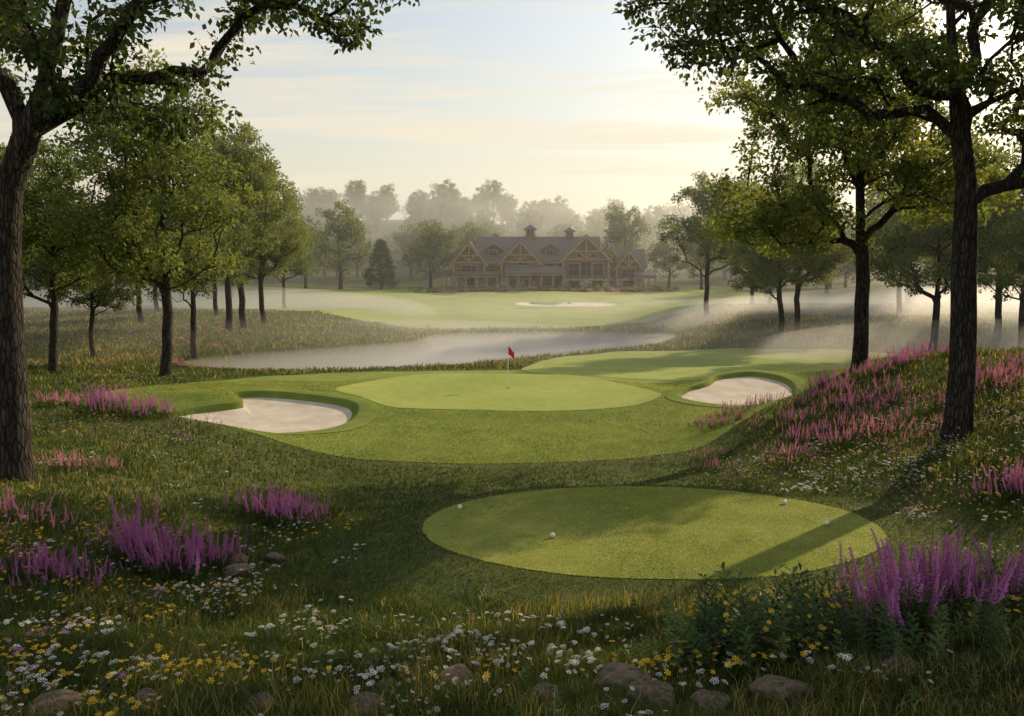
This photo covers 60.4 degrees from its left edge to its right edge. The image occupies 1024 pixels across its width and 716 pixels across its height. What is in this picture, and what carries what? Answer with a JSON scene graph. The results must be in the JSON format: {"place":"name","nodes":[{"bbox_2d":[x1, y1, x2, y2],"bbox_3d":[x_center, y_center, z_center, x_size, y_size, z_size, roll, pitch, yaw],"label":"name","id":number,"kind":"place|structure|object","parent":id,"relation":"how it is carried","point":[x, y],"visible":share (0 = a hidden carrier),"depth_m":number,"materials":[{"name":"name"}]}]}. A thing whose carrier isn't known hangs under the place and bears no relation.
{"place":"outdoors","nodes":[
{"label":"outdoors","id":0,"kind":"place"},
{"bbox_2d":[230,340,655,370],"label":"pond","id":1,"kind":"structure","parent":0,"point":[457,352],"depth_m":77.97,"materials":[{"name":"grey liquid"}]},
{"bbox_2d":[0,220,1023,715],"bbox_3d":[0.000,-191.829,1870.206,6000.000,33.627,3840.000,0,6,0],"label":"ground","id":2,"kind":"structure","parent":0,"point":[882,292],"depth_m":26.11,"materials":[{"name":"green plant"}]},
{"bbox_2d":[1,154,46,268],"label":"deciduous tree","id":3,"kind":"object","parent":2,"relation":"on","point":[27,250],"visible":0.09,"depth_m":59.87,"materials":[{"name":"green plant"}]},
{"bbox_2d":[0,142,80,273],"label":"deciduous tree","id":4,"kind":"object","parent":2,"relation":"on","point":[33,263],"visible":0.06,"depth_m":76.99,"materials":[{"name":"green plant"}]},
{"bbox_2d":[0,484,81,536],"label":"pink wildflowers","id":5,"kind":"object","parent":2,"relation":"on","point":[3,513],"visible":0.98,"depth_m":17.77,"materials":[{"name":"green plant"}]},
{"bbox_2d":[21,689,85,715],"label":"boulder","id":6,"kind":"object","parent":2,"relation":"on","point":[63,696],"visible":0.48,"depth_m":8.90,"materials":[{"name":"grey stone"}]},
{"bbox_2d":[34,389,80,407],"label":"pink wildflowers","id":7,"kind":"object","parent":2,"relation":"on","point":[53,402],"visible":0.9,"depth_m":33.24,"materials":[{"name":"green plant"}]},
{"bbox_2d":[0,537,117,597],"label":"purple loosestrife","id":8,"kind":"object","parent":2,"relation":"on","point":[48,564],"visible":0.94,"depth_m":15.05,"materials":[{"name":"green plant"}]},
{"bbox_2d":[0,131,135,372],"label":"deciduous tree","id":9,"kind":"object","parent":2,"relation":"on","point":[63,261],"visible":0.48,"depth_m":52.05,"materials":[{"name":"green plant"}]},
{"bbox_2d":[33,446,122,476],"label":"pink wildflowers","id":10,"kind":"object","parent":2,"relation":"on","point":[68,467],"visible":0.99,"depth_m":22.23,"materials":[{"name":"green plant"}]},
{"bbox_2d":[38,207,146,358],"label":"deciduous tree","id":11,"kind":"object","parent":2,"relation":"on","point":[104,295],"visible":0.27,"depth_m":66.13,"materials":[{"name":"green plant"}]},
{"bbox_2d":[68,383,147,418],"bbox_3d":[-14.613,1.577,31.700,2.342,1.455,2.933,-5,7,-40],"label":"purple loosestrife","id":12,"kind":"object","parent":2,"relation":"on","point":[96,402],"visible":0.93,"depth_m":31.61,"materials":[{"name":"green plant"}]},
{"bbox_2d":[95,160,180,322],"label":"deciduous tree","id":13,"kind":"object","parent":2,"relation":"on","point":[139,313],"visible":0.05,"depth_m":93.14,"materials":[{"name":"green plant"}]},
{"bbox_2d":[131,688,160,709],"bbox_3d":[-3.791,3.554,9.128,0.432,0.177,0.268,4,7,37],"label":"boulder","id":14,"kind":"object","parent":2,"relation":"on","point":[142,692],"visible":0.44,"depth_m":9.07,"materials":[{"name":"grey stone"}]},
{"bbox_2d":[31,47,260,376],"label":"deciduous tree","id":15,"kind":"object","parent":2,"relation":"on","point":[135,239],"visible":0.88,"depth_m":48.62,"materials":[{"name":"green plant"}]},
{"bbox_2d":[119,393,192,420],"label":"purple loosestrife","id":16,"kind":"object","parent":2,"relation":"on","point":[148,408],"visible":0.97,"depth_m":31.05,"materials":[{"name":"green plant"}]},
{"bbox_2d":[144,178,169,311],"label":"deciduous tree","id":17,"kind":"object","parent":2,"relation":"on","point":[156,306],"depth_m":113.60,"materials":[{"name":"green plant"}]},
{"bbox_2d":[72,493,247,585],"bbox_3d":[-6.756,3.582,17.112,2.859,1.490,2.465,0,6,0],"label":"purple loosestrife","id":18,"kind":"object","parent":2,"relation":"on","point":[131,546],"visible":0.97,"depth_m":16.90,"materials":[{"name":"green plant"}]},
{"bbox_2d":[117,534,208,577],"bbox_3d":[-6.730,3.856,17.044,1.933,0.715,1.661,2,6,22],"label":"leafy shrub","id":19,"kind":"object","parent":2,"relation":"on","point":[200,568],"visible":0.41,"depth_m":16.75,"materials":[{"name":"green plant"}]},
{"bbox_2d":[125,175,255,359],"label":"deciduous tree","id":20,"kind":"object","parent":2,"relation":"on","point":[246,238],"visible":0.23,"depth_m":65.73,"materials":[{"name":"green plant"}]},
{"bbox_2d":[171,220,221,316],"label":"deciduous tree","id":21,"kind":"object","parent":2,"relation":"on","point":[215,309],"depth_m":103.49,"materials":[{"name":"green plant"}]},
{"bbox_2d":[0,0,419,481],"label":"broadleaf tree","id":22,"kind":"object","parent":2,"relation":"on","point":[52,103],"visible":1,"depth_m":20.30,"materials":[{"name":"green plant"}]},
{"bbox_2d":[170,121,283,332],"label":"deciduous tree","id":23,"kind":"object","parent":2,"relation":"on","point":[250,153],"visible":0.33,"depth_m":78.35,"materials":[{"name":"green plant"}]},
{"bbox_2d":[222,563,252,577],"bbox_3d":[-5.348,4.156,17.138,0.512,0.269,0.599,3,7,31],"label":"boulder","id":24,"kind":"object","parent":2,"relation":"on","point":[232,570],"visible":0.83,"depth_m":16.99,"materials":[{"name":"grey stone"}]},
{"bbox_2d":[228,553,248,564],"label":"boulder","id":25,"kind":"object","parent":2,"relation":"on","point":[244,558],"visible":0.47,"depth_m":17.71,"materials":[{"name":"grey stone"}]},
{"bbox_2d":[183,122,306,329],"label":"deciduous tree","id":26,"kind":"object","parent":2,"relation":"on","point":[252,252],"visible":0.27,"depth_m":81.96,"materials":[{"name":"green plant"}]},
{"bbox_2d":[242,691,275,714],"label":"boulder","id":27,"kind":"object","parent":2,"relation":"on","point":[265,695],"visible":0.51,"depth_m":9.05,"materials":[{"name":"grey stone"}]},
{"bbox_2d":[179,398,351,432],"bbox_3d":[-10.465,2.501,37.214,7.641,0.491,6.837,3,6,26],"label":"sand bunker","id":28,"kind":"object","parent":2,"relation":"on","point":[275,415],"visible":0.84,"depth_m":37.89},
{"bbox_2d":[129,388,378,433],"bbox_3d":[-10.371,2.346,37.088,9.901,0.839,8.844,3,6,25],"label":"bunker lip","id":29,"kind":"object","parent":28,"relation":"on","point":[352,404],"visible":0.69,"depth_m":38.73,"materials":[{"name":"green plant"}]},
{"bbox_2d":[232,168,312,323],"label":"deciduous tree","id":30,"kind":"object","parent":2,"relation":"on","point":[275,257],"visible":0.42,"depth_m":91.45,"materials":[{"name":"green plant"}]},
{"bbox_2d":[264,552,284,562],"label":"boulder","id":31,"kind":"object","parent":2,"relation":"on","point":[270,556],"visible":0.87,"depth_m":18.28,"materials":[{"name":"grey stone"}]},
{"bbox_2d":[225,480,331,530],"bbox_3d":[-5.621,3.561,21.623,2.660,0.992,1.890,3,6,26],"label":"purple loosestrife","id":32,"kind":"object","parent":2,"relation":"on","point":[287,514],"visible":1,"depth_m":21.30,"materials":[{"name":"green plant"}]},
{"bbox_2d":[288,212,327,288],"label":"deciduous tree","id":33,"kind":"object","parent":2,"relation":"on","point":[317,234],"visible":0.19,"depth_m":212.05,"materials":[{"name":"green plant"}]},
{"bbox_2d":[310,199,371,288],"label":"deciduous tree","id":34,"kind":"object","parent":2,"relation":"on","point":[352,226],"visible":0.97,"depth_m":198.19,"materials":[{"name":"green plant"}]},
{"bbox_2d":[348,691,385,715],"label":"boulder","id":35,"kind":"object","parent":2,"relation":"on","point":[363,694],"visible":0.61,"depth_m":9.04,"materials":[{"name":"grey stone"}]},
{"bbox_2d":[362,238,399,288],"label":"conifer tree","id":36,"kind":"object","parent":2,"relation":"on","point":[380,253],"visible":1,"depth_m":203.81,"materials":[{"name":"green plant"}]},
{"bbox_2d":[372,677,397,692],"bbox_3d":[-1.401,3.640,9.731,0.239,0.153,0.374,2,6,20],"label":"boulder","id":37,"kind":"object","parent":2,"relation":"on","point":[388,678],"visible":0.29,"depth_m":9.69,"materials":[{"name":"grey stone"}]},
{"bbox_2d":[230,337,589,368],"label":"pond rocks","id":38,"kind":"object","parent":2,"relation":"on","point":[439,341],"visible":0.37,"depth_m":92.17,"materials":[{"name":"grey stone"}]},
{"bbox_2d":[186,333,654,369],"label":"pond reeds","id":39,"kind":"object","parent":2,"relation":"on","point":[406,347],"visible":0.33,"depth_m":80.94,"materials":[{"name":"green plant"}]},
{"bbox_2d":[401,218,459,288],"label":"deciduous tree","id":40,"kind":"object","parent":2,"relation":"on","point":[432,239],"visible":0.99,"depth_m":209.49,"materials":[{"name":"green plant"}]},
{"bbox_2d":[114,288,776,329],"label":"fairway","id":41,"kind":"structure","parent":2,"relation":"on","point":[468,310],"depth_m":146.85,"materials":[{"name":"green plant"}]},
{"bbox_2d":[257,218,318,308],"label":"deciduous tree","id":42,"kind":"object","parent":41,"relation":"on","point":[299,262],"visible":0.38,"depth_m":127.44,"materials":[{"name":"green plant"}]},
{"bbox_2d":[516,302,619,306],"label":"sand bunker","id":43,"kind":"object","parent":41,"relation":"in","point":[596,304],"visible":0.73,"depth_m":154.06},
{"bbox_2d":[437,664,476,687],"bbox_3d":[-0.626,3.658,9.991,0.454,0.230,0.572,-5,8,-44],"label":"boulder","id":44,"kind":"object","parent":2,"relation":"on","point":[458,668],"visible":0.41,"depth_m":9.97,"materials":[{"name":"grey stone"}]},
{"bbox_2d":[440,221,487,268],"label":"deciduous tree","id":45,"kind":"object","parent":2,"relation":"on","point":[475,232],"visible":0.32,"depth_m":232.44,"materials":[{"name":"green plant"}]},
{"bbox_2d":[105,370,846,463],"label":"fairway","id":46,"kind":"structure","parent":2,"relation":"on","point":[342,377],"depth_m":34.87,"materials":[{"name":"green plant"}]},
{"bbox_2d":[335,373,660,410],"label":"putting green","id":47,"kind":"object","parent":46,"relation":"on","point":[508,392],"visible":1,"depth_m":42.94,"materials":[{"name":"green plant"}]},
{"bbox_2d":[686,402,758,431],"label":"purple loosestrife","id":48,"kind":"object","parent":46,"relation":"on","point":[721,423],"visible":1,"depth_m":34.02,"materials":[{"name":"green plant"}]},
{"bbox_2d":[704,390,785,417],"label":"purple loosestrife","id":49,"kind":"object","parent":46,"relation":"on","point":[746,404],"visible":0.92,"depth_m":35.97,"materials":[{"name":"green plant"}]},
{"bbox_2d":[0,487,1017,715],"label":"wildflower foliage","id":50,"kind":"object","parent":2,"relation":"on","point":[526,681],"visible":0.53,"depth_m":10.46,"materials":[{"name":"green plant"}]},
{"bbox_2d":[0,388,1023,715],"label":"yellow wildflowers","id":51,"kind":"object","parent":2,"relation":"on","point":[166,656],"visible":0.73,"depth_m":10.40,"materials":[{"name":"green plant"}]},
{"bbox_2d":[0,366,1023,715],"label":"white daisies","id":52,"kind":"object","parent":2,"relation":"on","point":[486,612],"visible":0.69,"depth_m":12.23,"materials":[{"name":"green plant"}]},
{"bbox_2d":[0,376,1023,715],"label":"white yarrow","id":53,"kind":"object","parent":2,"relation":"on","point":[456,630],"visible":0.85,"depth_m":11.14,"materials":[{"name":"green plant"}]},
{"bbox_2d":[0,359,1023,681],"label":"lilac wildflowers","id":54,"kind":"object","parent":2,"relation":"on","point":[28,633],"visible":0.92,"depth_m":23.39,"materials":[{"name":"purple plant"}]},
{"bbox_2d":[23,301,1019,369],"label":"meadow grass","id":55,"kind":"structure","parent":2,"relation":"on","point":[41,327],"depth_m":84.85,"materials":[{"name":"green plant"}]},
{"bbox_2d":[24,177,1023,299],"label":"distant forest","id":56,"kind":"object","parent":2,"relation":"on","point":[446,207],"visible":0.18,"depth_m":349.23,"materials":[{"name":"green plant"}]},
{"bbox_2d":[108,310,939,368],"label":"pink meadow flowers","id":57,"kind":"object","parent":2,"relation":"on","point":[712,327],"visible":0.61,"depth_m":78.35,"materials":[{"name":"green plant"}]},
{"bbox_2d":[407,283,679,292],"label":"foundation shrubs","id":58,"kind":"object","parent":2,"relation":"on","point":[607,287],"visible":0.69,"depth_m":194.69,"materials":[{"name":"green plant"}]},
{"bbox_2d":[531,682,558,701],"bbox_3d":[0.352,3.645,9.568,0.324,0.155,0.330,3,6,25],"label":"boulder","id":59,"kind":"object","parent":2,"relation":"on","point":[546,685],"visible":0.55,"depth_m":9.54,"materials":[{"name":"grey stone"}]},
{"bbox_2d":[432,286,661,292],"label":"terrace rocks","id":60,"kind":"object","parent":2,"relation":"on","point":[581,289],"visible":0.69,"depth_m":193.27,"materials":[{"name":"grey stone"}]},
{"bbox_2d":[439,224,656,289],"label":"timber lodge","id":61,"kind":"structure","parent":2,"relation":"on","point":[529,259],"depth_m":204.44,"materials":[{"name":"wood"}]},
{"bbox_2d":[430,286,675,292],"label":"flower bed","id":62,"kind":"object","parent":2,"relation":"on","point":[612,289],"visible":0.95,"depth_m":192.09,"materials":[{"name":"pink plant"}]},
{"bbox_2d":[594,662,653,694],"bbox_3d":[1.258,3.615,9.812,0.711,0.319,0.584,2,6,16],"label":"boulder","id":63,"kind":"object","parent":2,"relation":"on","point":[613,671],"visible":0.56,"depth_m":9.71,"materials":[{"name":"grey stone"}]},
{"bbox_2d":[600,202,655,255],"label":"deciduous tree","id":64,"kind":"object","parent":2,"relation":"on","point":[618,233],"visible":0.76,"depth_m":232.38,"materials":[{"name":"green plant"}]},
{"bbox_2d":[626,680,675,715],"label":"boulder","id":65,"kind":"object","parent":2,"relation":"on","point":[655,689],"visible":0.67,"depth_m":9.07,"materials":[{"name":"grey stone"}]},
{"bbox_2d":[420,485,888,580],"bbox_3d":[3.006,3.632,19.193,9.887,0.001,6.862,0,6,0],"label":"tee box","id":66,"kind":"object","parent":2,"relation":"on","point":[541,534],"visible":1,"depth_m":18.61,"materials":[{"name":"green plant"}]},
{"bbox_2d":[645,237,691,287],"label":"deciduous tree","id":67,"kind":"object","parent":2,"relation":"on","point":[661,250],"visible":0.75,"depth_m":222.50,"materials":[{"name":"green plant"}]},
{"bbox_2d":[636,617,732,676],"bbox_3d":[2.113,3.505,10.616,1.241,0.777,1.183,-6,8,-45],"label":"leafy shrub","id":68,"kind":"object","parent":2,"relation":"on","point":[676,658],"visible":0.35,"depth_m":10.40,"materials":[{"name":"green plant"}]},
{"bbox_2d":[678,222,726,289],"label":"deciduous tree","id":69,"kind":"object","parent":2,"relation":"on","point":[694,261],"visible":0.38,"depth_m":203.19,"materials":[{"name":"green plant"}]},
{"bbox_2d":[654,170,755,317],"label":"deciduous tree","id":70,"kind":"object","parent":2,"relation":"on","point":[690,226],"visible":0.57,"depth_m":98.47,"materials":[{"name":"green plant"}]},
{"bbox_2d":[690,689,730,715],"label":"boulder","id":71,"kind":"object","parent":2,"relation":"on","point":[699,694],"visible":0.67,"depth_m":8.87,"materials":[{"name":"grey stone"}]},
{"bbox_2d":[522,348,911,379],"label":"fairway","id":72,"kind":"structure","parent":2,"relation":"on","point":[681,365],"depth_m":64.88,"materials":[{"name":"green plant"}]},
{"bbox_2d":[687,444,782,472],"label":"pink wildflowers","id":73,"kind":"object","parent":2,"relation":"on","point":[707,468],"visible":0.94,"depth_m":28.75,"materials":[{"name":"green plant"}]},
{"bbox_2d":[682,377,791,404],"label":"sand bunker","id":74,"kind":"object","parent":2,"relation":"on","point":[738,389],"visible":0.95,"depth_m":41.94},
{"bbox_2d":[666,370,808,407],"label":"bunker lip","id":75,"kind":"object","parent":74,"relation":"on","point":[709,381],"visible":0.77,"depth_m":42.75,"materials":[{"name":"green plant"}]},
{"bbox_2d":[729,175,776,304],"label":"deciduous tree","id":76,"kind":"object","parent":2,"relation":"on","point":[751,297],"visible":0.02,"depth_m":112.49,"materials":[{"name":"green plant"}]},
{"bbox_2d":[658,560,855,677],"bbox_3d":[2.899,3.174,10.620,2.213,1.521,2.305,0,6,0],"label":"leafy shrub","id":77,"kind":"object","parent":2,"relation":"on","point":[744,632],"visible":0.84,"depth_m":10.09,"materials":[{"name":"green plant"}]},
{"bbox_2d":[686,570,850,633],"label":"yellow shrub blooms","id":78,"kind":"object","parent":77,"relation":"attached to","point":[725,603],"visible":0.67,"depth_m":10.24,"materials":[{"name":"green plant"}]},
{"bbox_2d":[749,674,816,707],"bbox_3d":[2.730,3.358,8.886,0.685,0.283,0.450,5,8,44],"label":"boulder","id":79,"kind":"object","parent":2,"relation":"on","point":[776,680],"visible":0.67,"depth_m":8.75,"materials":[{"name":"grey stone"}]},
{"bbox_2d":[725,161,846,347],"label":"deciduous tree","id":80,"kind":"object","parent":2,"relation":"on","point":[767,272],"visible":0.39,"depth_m":75.23,"materials":[{"name":"green plant"}]},
{"bbox_2d":[731,376,871,430],"bbox_3d":[10.638,1.711,32.310,4.592,1.985,3.260,-1,6,-15],"label":"purple loosestrife","id":81,"kind":"object","parent":2,"relation":"on","point":[828,388],"visible":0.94,"depth_m":32.75,"materials":[{"name":"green plant"}]},
{"bbox_2d":[752,157,855,335],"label":"deciduous tree","id":82,"kind":"object","parent":2,"relation":"on","point":[841,252],"visible":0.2,"depth_m":78.00,"materials":[{"name":"green plant"}]},
{"bbox_2d":[611,0,1023,441],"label":"broadleaf tree","id":83,"kind":"object","parent":2,"relation":"on","point":[959,78],"visible":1,"depth_m":23.51,"materials":[{"name":"green plant"}]},
{"bbox_2d":[762,411,924,478],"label":"pink wildflowers","id":84,"kind":"object","parent":2,"relation":"on","point":[854,429],"visible":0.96,"depth_m":27.56,"materials":[{"name":"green plant"}]},
{"bbox_2d":[775,384,943,449],"bbox_3d":[11.458,1.959,29.306,5.170,2.141,5.464,0,6,0],"label":"purple loosestrife","id":85,"kind":"object","parent":2,"relation":"on","point":[824,431],"visible":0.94,"depth_m":29.22,"materials":[{"name":"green plant"}]},
{"bbox_2d":[697,0,1023,369],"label":"broadleaf tree","id":86,"kind":"object","parent":2,"relation":"on","point":[868,162],"visible":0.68,"depth_m":35.53,"materials":[{"name":"green plant"}]},
{"bbox_2d":[795,347,927,393],"bbox_3d":[13.393,0.527,34.222,4.156,2.119,3.101,0,6,0],"label":"purple loosestrife","id":87,"kind":"object","parent":2,"relation":"on","point":[878,369],"visible":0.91,"depth_m":34.03,"materials":[{"name":"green plant"}]},
{"bbox_2d":[818,370,916,414],"bbox_3d":[12.462,1.226,30.824,2.732,1.580,2.999,0,6,0],"label":"purple loosestrife","id":88,"kind":"object","parent":2,"relation":"on","point":[850,404],"visible":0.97,"depth_m":30.52,"materials":[{"name":"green plant"}]},
{"bbox_2d":[878,655,919,679],"bbox_3d":[3.849,3.108,8.746,0.428,0.216,0.396,3,6,25],"label":"boulder","id":89,"kind":"object","parent":2,"relation":"on","point":[895,658],"visible":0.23,"depth_m":8.74,"materials":[{"name":"grey stone"}]},
{"bbox_2d":[865,169,933,304],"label":"deciduous tree","id":90,"kind":"object","parent":2,"relation":"on","point":[907,299],"visible":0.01,"depth_m":115.53,"materials":[{"name":"green plant"}]},
{"bbox_2d":[855,175,949,313],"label":"deciduous tree","id":91,"kind":"object","parent":2,"relation":"on","point":[879,212],"visible":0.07,"depth_m":99.66,"materials":[{"name":"green plant"}]},
{"bbox_2d":[879,410,943,448],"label":"pink wildflowers","id":92,"kind":"object","parent":2,"relation":"on","point":[927,429],"visible":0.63,"depth_m":25.33,"materials":[{"name":"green plant"}]},
{"bbox_2d":[875,337,949,369],"bbox_3d":[15.816,-0.157,34.199,3.296,1.369,2.938,0,6,0],"label":"purple loosestrife","id":93,"kind":"object","parent":2,"relation":"on","point":[928,353],"visible":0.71,"depth_m":33.95,"materials":[{"name":"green plant"}]},
{"bbox_2d":[803,565,1023,663],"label":"leafy shrub","id":94,"kind":"object","parent":2,"relation":"on","point":[937,637],"visible":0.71,"depth_m":9.22,"materials":[{"name":"green plant"}]},
{"bbox_2d":[830,523,1023,639],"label":"purple loosestrife","id":95,"kind":"object","parent":2,"relation":"on","point":[942,577],"visible":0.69,"depth_m":10.17,"materials":[{"name":"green plant"}]},
{"bbox_2d":[847,144,1018,352],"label":"deciduous tree","id":96,"kind":"object","parent":2,"relation":"on","point":[900,246],"visible":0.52,"depth_m":70.67,"materials":[{"name":"green plant"}]},
{"bbox_2d":[925,358,1023,412],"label":"pink wildflowers","id":97,"kind":"object","parent":2,"relation":"on","point":[999,374],"visible":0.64,"depth_m":27.57,"materials":[{"name":"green plant"}]},
{"bbox_2d":[928,152,1023,341],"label":"deciduous tree","id":98,"kind":"object","parent":2,"relation":"on","point":[998,324],"visible":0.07,"depth_m":77.69,"materials":[{"name":"green plant"}]},
{"bbox_2d":[945,347,1023,383],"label":"purple loosestrife","id":99,"kind":"object","parent":2,"relation":"on","point":[990,366],"visible":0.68,"depth_m":29.20,"materials":[{"name":"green plant"}]},
{"bbox_2d":[949,141,1023,348],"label":"deciduous tree","id":100,"kind":"object","parent":2,"relation":"on","point":[1013,222],"visible":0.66,"depth_m":64.98,"materials":[{"name":"green plant"}]},
{"bbox_2d":[963,458,1023,504],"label":"purple loosestrife","id":101,"kind":"object","parent":2,"relation":"on","point":[1017,478],"visible":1,"depth_m":19.73,"materials":[{"name":"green plant"}]},
{"bbox_2d":[0,567,1023,715],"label":"tall meadow grass","id":102,"kind":"structure","parent":0,"point":[420,662],"depth_m":9.66,"materials":[{"name":"green plant"}]},
{"bbox_2d":[0,0,1023,229],"label":"sky","id":103,"kind":"structure","parent":0,"point":[540,99],"materials":[{"name":"white"}]},
{"bbox_2d":[870,556,1023,624],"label":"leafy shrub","id":104,"kind":"object","parent":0,"point":[993,563],"visible":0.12,"depth_m":10.15,"materials":[{"name":"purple plant"}]},
{"bbox_2d":[986,570,1023,620],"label":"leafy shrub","id":105,"kind":"object","parent":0,"point":[1020,596],"visible":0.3,"depth_m":9.73,"materials":[{"name":"green plant"}]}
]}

